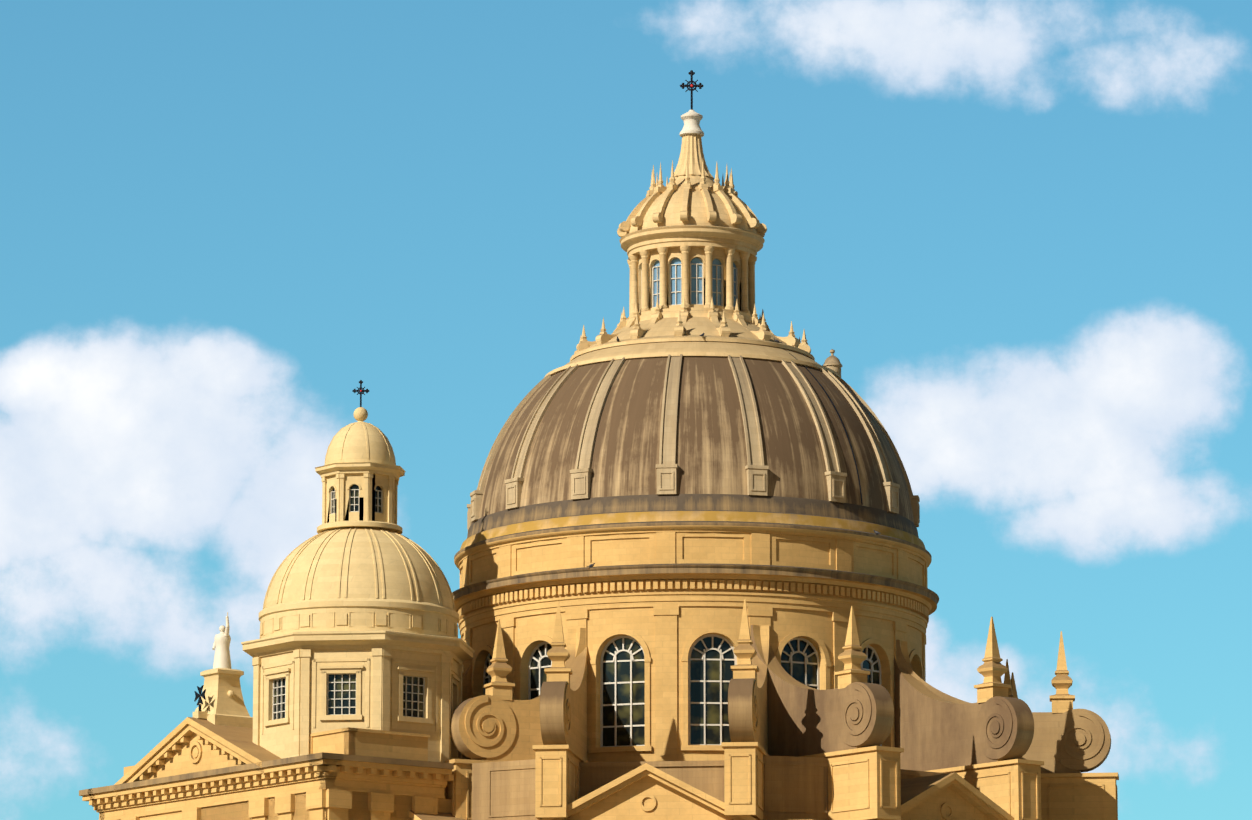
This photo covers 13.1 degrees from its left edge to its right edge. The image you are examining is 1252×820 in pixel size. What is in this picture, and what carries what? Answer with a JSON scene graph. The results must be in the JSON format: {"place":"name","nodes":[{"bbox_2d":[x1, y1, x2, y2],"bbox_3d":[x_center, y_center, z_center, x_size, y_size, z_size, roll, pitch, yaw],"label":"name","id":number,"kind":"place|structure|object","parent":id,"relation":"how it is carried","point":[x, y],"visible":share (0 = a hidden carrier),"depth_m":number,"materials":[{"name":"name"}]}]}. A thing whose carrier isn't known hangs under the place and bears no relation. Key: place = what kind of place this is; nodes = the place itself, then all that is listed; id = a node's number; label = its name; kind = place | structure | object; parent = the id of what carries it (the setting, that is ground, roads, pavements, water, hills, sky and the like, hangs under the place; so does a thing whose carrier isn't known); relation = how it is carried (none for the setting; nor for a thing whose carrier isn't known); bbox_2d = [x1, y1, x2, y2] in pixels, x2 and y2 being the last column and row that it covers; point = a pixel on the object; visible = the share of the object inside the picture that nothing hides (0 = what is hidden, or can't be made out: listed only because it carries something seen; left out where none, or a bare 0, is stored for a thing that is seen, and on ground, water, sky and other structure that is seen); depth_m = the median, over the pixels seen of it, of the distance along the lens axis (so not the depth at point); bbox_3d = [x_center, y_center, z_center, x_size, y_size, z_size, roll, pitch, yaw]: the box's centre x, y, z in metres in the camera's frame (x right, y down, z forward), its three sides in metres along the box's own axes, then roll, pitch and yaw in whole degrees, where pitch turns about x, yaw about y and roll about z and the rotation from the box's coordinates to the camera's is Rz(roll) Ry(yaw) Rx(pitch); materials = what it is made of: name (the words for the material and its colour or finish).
{"place":"outdoors","nodes":[
{"label":"outdoors","id":0,"kind":"place"},
{"bbox_2d":[0,0,1251,819],"label":"sky","id":1,"kind":"structure","parent":0,"point":[1019,231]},
{"bbox_2d":[462,606,921,761],"bbox_3d":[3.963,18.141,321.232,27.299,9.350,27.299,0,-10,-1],"label":"rotunda drum","id":2,"kind":"object","parent":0,"point":[691,621],"visible":0.15,"depth_m":309.14,"materials":[{"name":"beige stone"}]},
{"bbox_2d":[483,634,881,746],"bbox_3d":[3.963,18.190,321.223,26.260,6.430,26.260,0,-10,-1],"label":"arched windows","id":3,"kind":"structure","parent":2,"relation":"in","point":[790,661],"depth_m":309.22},
{"bbox_2d":[464,606,925,760],"bbox_3d":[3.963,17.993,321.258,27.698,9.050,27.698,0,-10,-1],"label":"rotunda window trim","id":4,"kind":"structure","parent":2,"relation":"attached to","point":[665,683],"depth_m":308.59,"materials":[{"name":"beige stone"}]},
{"bbox_2d":[452,563,938,638],"bbox_3d":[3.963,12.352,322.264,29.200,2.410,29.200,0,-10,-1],"label":"cornice","id":5,"kind":"structure","parent":2,"relation":"on","point":[913,605],"depth_m":310.21,"materials":[{"name":"beige stone"}]},
{"bbox_2d":[454,494,931,587],"bbox_3d":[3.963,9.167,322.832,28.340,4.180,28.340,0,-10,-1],"label":"rotunda attic","id":6,"kind":"object","parent":5,"relation":"on","point":[679,528],"visible":0.54,"depth_m":310.92,"materials":[{"name":"beige stone"}]},
{"bbox_2d":[470,335,913,545],"bbox_3d":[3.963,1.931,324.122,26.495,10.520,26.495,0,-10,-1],"label":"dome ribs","id":7,"kind":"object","parent":6,"relation":"on","point":[711,455],"depth_m":314.23,"materials":[{"name":"brown stone"}]},
{"bbox_2d":[574,297,810,353],"bbox_3d":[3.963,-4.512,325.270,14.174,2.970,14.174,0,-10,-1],"label":"lantern base","id":8,"kind":"object","parent":7,"relation":"on","point":[685,320],"visible":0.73,"depth_m":321.10,"materials":[{"name":"beige stone"}]},
{"bbox_2d":[620,225,764,315],"bbox_3d":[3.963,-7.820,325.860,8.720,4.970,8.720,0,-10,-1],"label":"lantern","id":9,"kind":"object","parent":8,"relation":"on","point":[685,246],"visible":0.69,"depth_m":322.93,"materials":[{"name":"beige stone"}]},
{"bbox_2d":[641,263,737,307],"bbox_3d":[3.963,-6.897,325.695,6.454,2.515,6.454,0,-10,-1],"label":"lantern windows","id":10,"kind":"structure","parent":9,"relation":"in","point":[696,291],"depth_m":322.91,"materials":[{"name":"glass"}]},
{"bbox_2d":[617,134,766,237],"bbox_3d":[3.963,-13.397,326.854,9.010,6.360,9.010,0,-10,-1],"label":"lantern roof","id":11,"kind":"structure","parent":9,"relation":"on","point":[691,192],"depth_m":324.32,"materials":[{"name":"beige stone"}]},
{"bbox_2d":[680,110,703,136],"bbox_3d":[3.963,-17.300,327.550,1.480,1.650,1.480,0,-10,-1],"label":"finial","id":12,"kind":"object","parent":11,"relation":"on","point":[691,119],"visible":0.92,"depth_m":327.08,"materials":[{"name":"white stone"}]},
{"bbox_2d":[680,70,703,109],"bbox_3d":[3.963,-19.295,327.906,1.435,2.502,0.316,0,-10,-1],"label":"cross","id":13,"kind":"object","parent":12,"relation":"on","point":[691,73],"visible":1,"depth_m":327.89,"materials":[{"name":"black metal"}]},
{"bbox_2d":[467,354,919,535],"bbox_3d":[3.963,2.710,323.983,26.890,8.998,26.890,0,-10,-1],"label":"rotunda dome ribs","id":14,"kind":"object","parent":7,"relation":"attached to","point":[756,468],"visible":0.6,"depth_m":314.59,"materials":[{"name":"beige stone"}]},
{"bbox_2d":[586,333,880,566],"bbox_3d":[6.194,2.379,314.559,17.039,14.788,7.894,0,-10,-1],"label":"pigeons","id":15,"kind":"object","parent":7,"relation":"on","point":[702,335],"visible":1,"depth_m":317.66,"materials":[{"name":"grey"}]},
{"bbox_2d":[822,349,842,376],"bbox_3d":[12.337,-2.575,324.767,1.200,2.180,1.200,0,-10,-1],"label":"dome turret","id":16,"kind":"object","parent":7,"relation":"on","point":[832,361],"visible":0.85,"depth_m":324.41,"materials":[{"name":"stone"}]},
{"bbox_2d":[472,756,947,819],"bbox_3d":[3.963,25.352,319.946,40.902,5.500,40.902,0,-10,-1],"label":"wall","id":17,"kind":"structure","parent":0,"point":[795,788],"depth_m":302.25,"materials":[{"name":"stone"}]},
{"bbox_2d":[450,625,1110,773],"bbox_3d":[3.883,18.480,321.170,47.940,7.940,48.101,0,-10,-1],"label":"scroll buttresses","id":18,"kind":"structure","parent":17,"relation":"on","point":[777,709],"depth_m":306.52,"materials":[{"name":"beige stone"}]},
{"bbox_2d":[483,599,1074,712],"bbox_3d":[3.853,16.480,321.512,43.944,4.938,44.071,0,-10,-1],"label":"pinnacles","id":19,"kind":"object","parent":18,"relation":"on","point":[992,669],"visible":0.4,"depth_m":306.92,"materials":[{"name":"stone"}]},
{"label":"ground","id":20,"kind":"structure","parent":0,"visible":0},
{"bbox_2d":[79,717,453,819],"bbox_3d":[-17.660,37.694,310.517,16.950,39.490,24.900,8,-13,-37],"label":"pedimented facade","id":21,"kind":"structure","parent":20,"relation":"on","point":[190,768],"depth_m":303.88,"materials":[{"name":"beige stone"}]},
{"bbox_2d":[193,685,206,718],"bbox_3d":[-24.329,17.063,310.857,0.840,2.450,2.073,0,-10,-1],"label":"pediment finials","id":22,"kind":"object","parent":21,"relation":"on","point":[198,713],"visible":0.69,"depth_m":310.19,"materials":[{"name":"metal"}]},
{"bbox_2d":[198,668,252,727],"bbox_3d":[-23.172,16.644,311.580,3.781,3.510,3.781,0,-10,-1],"label":"statue pedestal","id":23,"kind":"object","parent":21,"relation":"on","point":[223,704],"visible":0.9,"depth_m":310.86,"materials":[{"name":"beige stone"}]},
{"bbox_2d":[212,612,231,668],"bbox_3d":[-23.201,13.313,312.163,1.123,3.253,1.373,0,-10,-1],"label":"statue","id":24,"kind":"object","parent":23,"relation":"on","point":[221,645],"visible":0.98,"depth_m":311.74,"materials":[{"name":"stone"}]},
{"bbox_2d":[241,407,474,762],"bbox_3d":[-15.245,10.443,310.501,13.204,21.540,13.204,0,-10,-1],"label":"small domed tower","id":25,"kind":"structure","parent":21,"relation":"on","point":[363,597],"depth_m":305.91,"materials":[{"name":"beige stone"}]},
{"bbox_2d":[272,489,424,719],"bbox_3d":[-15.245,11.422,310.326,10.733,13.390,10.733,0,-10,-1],"label":"windows","id":26,"kind":"structure","parent":25,"relation":"in","point":[349,682],"depth_m":305.57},
{"bbox_2d":[352,380,368,406],"bbox_3d":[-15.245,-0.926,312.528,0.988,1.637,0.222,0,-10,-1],"label":"cross","id":27,"kind":"object","parent":25,"relation":"on","point":[360,390],"visible":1,"depth_m":312.51,"materials":[{"name":"black metal"}]},
{"bbox_2d":[409,763,1013,819],"bbox_3d":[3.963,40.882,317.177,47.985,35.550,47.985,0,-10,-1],"label":"pediment","id":28,"kind":"structure","parent":20,"relation":"on","point":[645,791],"depth_m":298.09,"materials":[{"name":"stone"}]},
{"bbox_2d":[444,742,1118,819],"bbox_3d":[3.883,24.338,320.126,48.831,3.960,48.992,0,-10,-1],"label":"buttress piers","id":29,"kind":"structure","parent":28,"relation":"on","point":[864,783],"depth_m":300.38,"materials":[{"name":"stone"}]}
]}

